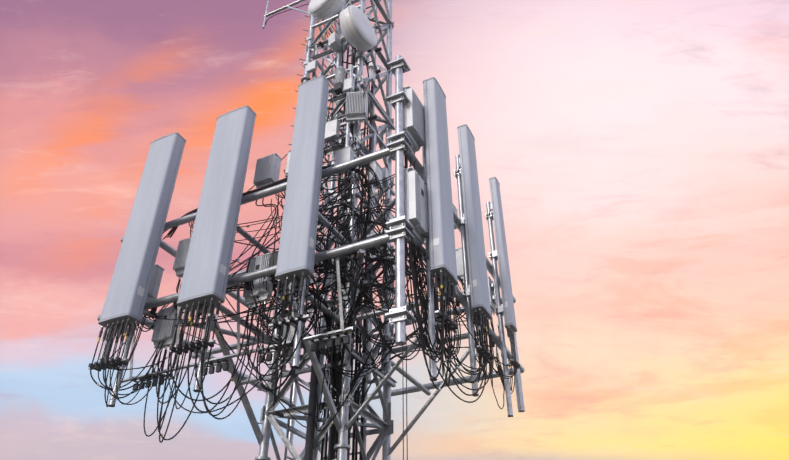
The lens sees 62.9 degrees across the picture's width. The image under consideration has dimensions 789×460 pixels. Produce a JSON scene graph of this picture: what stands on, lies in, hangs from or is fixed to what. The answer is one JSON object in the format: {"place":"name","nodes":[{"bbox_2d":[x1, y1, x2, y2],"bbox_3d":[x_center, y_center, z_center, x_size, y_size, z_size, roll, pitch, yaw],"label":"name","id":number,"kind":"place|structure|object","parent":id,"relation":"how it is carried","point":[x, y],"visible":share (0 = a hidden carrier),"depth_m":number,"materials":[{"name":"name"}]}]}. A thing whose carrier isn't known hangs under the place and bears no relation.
{"place":"outdoors","nodes":[
{"label":"outdoors","id":0,"kind":"place"},
{"bbox_2d":[0,0,788,459],"label":"sky","id":1,"kind":"structure","parent":0,"point":[637,151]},
{"label":"terrain","id":2,"kind":"structure","parent":0,"visible":0},
{"bbox_2d":[255,0,393,459],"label":"lattice tower","id":3,"kind":"structure","parent":2,"relation":"on","point":[342,447],"depth_m":8.00,"materials":[{"name":"metal"}]},
{"bbox_2d":[97,55,524,455],"bbox_3d":[-0.796,1.006,8.443,3.950,3.808,3.950,-16,-38,21],"label":"antenna mounting frame","id":4,"kind":"object","parent":3,"relation":"attached to","point":[399,315],"visible":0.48,"depth_m":6.88,"materials":[{"name":"metal"}]},
{"bbox_2d":[88,132,185,406],"bbox_3d":[-2.897,0.304,7.400,0.520,3.454,0.338,-16,-38,21],"label":"panel antenna","id":5,"kind":"object","parent":4,"relation":"attached to","point":[125,300],"visible":0.94,"depth_m":7.31,"materials":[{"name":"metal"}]},
{"bbox_2d":[148,264,164,300],"bbox_3d":[-2.928,0.684,7.665,0.270,0.497,0.201,-16,-38,21],"label":"remote radio unit","id":6,"kind":"object","parent":4,"relation":"attached to","point":[155,282],"visible":0.35,"depth_m":7.62,"materials":[{"name":"metal"}]},
{"bbox_2d":[151,307,183,351],"bbox_3d":[-2.503,1.101,7.127,0.290,0.497,0.161,-16,-38,21],"label":"remote radio unit","id":7,"kind":"object","parent":4,"relation":"attached to","point":[164,330],"visible":0.73,"depth_m":7.05,"materials":[{"name":"metal"}]},
{"bbox_2d":[173,238,190,278],"bbox_3d":[-2.415,0.336,7.604,0.310,0.517,0.181,-16,-38,21],"label":"remote radio unit","id":8,"kind":"object","parent":4,"relation":"attached to","point":[181,257],"visible":0.29,"depth_m":7.55,"materials":[{"name":"metal"}]},
{"bbox_2d":[168,105,256,391],"bbox_3d":[-1.912,0.049,6.983,0.550,3.454,0.338,-16,-38,21],"label":"panel antenna","id":9,"kind":"object","parent":4,"relation":"attached to","point":[206,270],"visible":0.92,"depth_m":6.89,"materials":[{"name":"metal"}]},
{"bbox_2d":[243,252,272,307],"bbox_3d":[-1.427,0.550,6.863,0.310,0.597,0.161,-16,-38,21],"label":"remote radio unit","id":10,"kind":"object","parent":4,"relation":"attached to","point":[261,292],"visible":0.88,"depth_m":6.75,"materials":[{"name":"metal"}]},
{"bbox_2d":[253,153,281,187],"bbox_3d":[-1.521,-0.658,7.753,0.270,0.497,0.201,-16,-38,21],"label":"remote radio unit","id":11,"kind":"object","parent":4,"relation":"attached to","point":[267,170],"visible":0.85,"depth_m":7.69,"materials":[{"name":"metal"}]},
{"bbox_2d":[285,152,290,176],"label":"remote radio unit","id":12,"kind":"object","parent":4,"relation":"attached to","point":[287,165],"visible":0.19,"depth_m":7.54,"materials":[{"name":"metal"}]},
{"bbox_2d":[269,75,329,368],"bbox_3d":[-0.917,-0.254,6.621,0.430,3.474,0.296,-16,-38,21],"label":"panel antenna","id":13,"kind":"object","parent":4,"relation":"attached to","point":[296,253],"visible":0.94,"depth_m":6.52,"materials":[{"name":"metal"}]},
{"bbox_2d":[90,4,516,459],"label":"jumper cables","id":14,"kind":"object","parent":4,"relation":"attached to","point":[413,255],"visible":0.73,"depth_m":6.64,"materials":[{"name":"rubber"}]},
{"bbox_2d":[403,86,425,152],"bbox_3d":[0.177,-1.204,7.148,0.211,0.717,0.370,-16,-38,21],"label":"remote radio unit","id":15,"kind":"object","parent":4,"relation":"attached to","point":[413,120],"visible":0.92,"depth_m":7.04,"materials":[{"name":"metal"}]},
{"bbox_2d":[404,167,428,244],"bbox_3d":[0.188,-0.212,6.473,0.221,0.757,0.390,-16,-38,21],"label":"remote radio unit","id":16,"kind":"object","parent":4,"relation":"attached to","point":[415,203],"visible":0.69,"depth_m":6.37,"materials":[{"name":"metal"}]},
{"bbox_2d":[421,77,457,380],"bbox_3d":[0.420,-0.180,6.665,0.296,3.604,0.450,-16,-38,21],"label":"panel antenna","id":17,"kind":"object","parent":4,"relation":"attached to","point":[439,257],"visible":0.85,"depth_m":6.55,"materials":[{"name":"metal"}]},
{"bbox_2d":[456,247,463,284],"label":"remote radio unit","id":18,"kind":"object","parent":4,"relation":"attached to","point":[459,264],"visible":0.44,"depth_m":8.20,"materials":[{"name":"metal"}]},
{"bbox_2d":[453,124,493,396],"bbox_3d":[0.899,0.199,7.608,0.276,3.604,0.410,-16,-38,21],"label":"panel antenna","id":19,"kind":"object","parent":4,"relation":"attached to","point":[476,290],"visible":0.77,"depth_m":7.53,"materials":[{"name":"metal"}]},
{"bbox_2d":[488,276,496,314],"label":"remote radio unit","id":20,"kind":"object","parent":4,"relation":"attached to","point":[492,295],"visible":0.4,"depth_m":9.01,"materials":[{"name":"metal"}]},
{"bbox_2d":[484,177,519,416],"bbox_3d":[1.417,0.738,8.552,0.244,3.504,0.290,-16,-38,21],"label":"panel antenna","id":21,"kind":"object","parent":4,"relation":"attached to","point":[505,309],"visible":1,"depth_m":8.55,"materials":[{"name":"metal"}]},
{"bbox_2d":[263,0,360,79],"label":"dish mount and top arm","id":22,"kind":"object","parent":3,"relation":"attached to","point":[339,55],"visible":0.56,"depth_m":11.06},
{"bbox_2d":[146,0,501,435],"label":"mast brackets and boxes","id":23,"kind":"object","parent":3,"relation":"attached to","point":[332,132],"visible":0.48,"depth_m":8.58,"materials":[{"name":"metal"}]},
{"bbox_2d":[333,66,345,95],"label":"remote radio unit","id":24,"kind":"object","parent":23,"relation":"attached to","point":[340,76],"visible":0.85,"depth_m":9.50,"materials":[{"name":"metal"}]},
{"bbox_2d":[345,91,368,123],"bbox_3d":[-0.536,-1.727,9.190,0.310,0.557,0.191,-4,-35,5],"label":"remote radio unit","id":25,"kind":"object","parent":23,"relation":"attached to","point":[356,111],"visible":0.94,"depth_m":9.11,"materials":[{"name":"metal"}]},
{"bbox_2d":[308,0,344,24],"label":"microwave dish","id":26,"kind":"object","parent":3,"relation":"attached to","point":[321,9],"visible":0.81,"depth_m":10.26,"materials":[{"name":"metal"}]},
{"bbox_2d":[305,3,372,459],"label":"tower feeder cables","id":27,"kind":"object","parent":3,"relation":"attached to","point":[354,437],"visible":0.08,"depth_m":8.16,"materials":[{"name":"rubber"}]},
{"bbox_2d":[328,5,376,52],"bbox_3d":[-0.723,-3.089,10.088,0.714,0.728,0.732,-16,-38,21],"label":"microwave dish","id":28,"kind":"object","parent":3,"relation":"attached to","point":[357,29],"visible":1,"depth_m":9.85,"materials":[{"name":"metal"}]}
]}

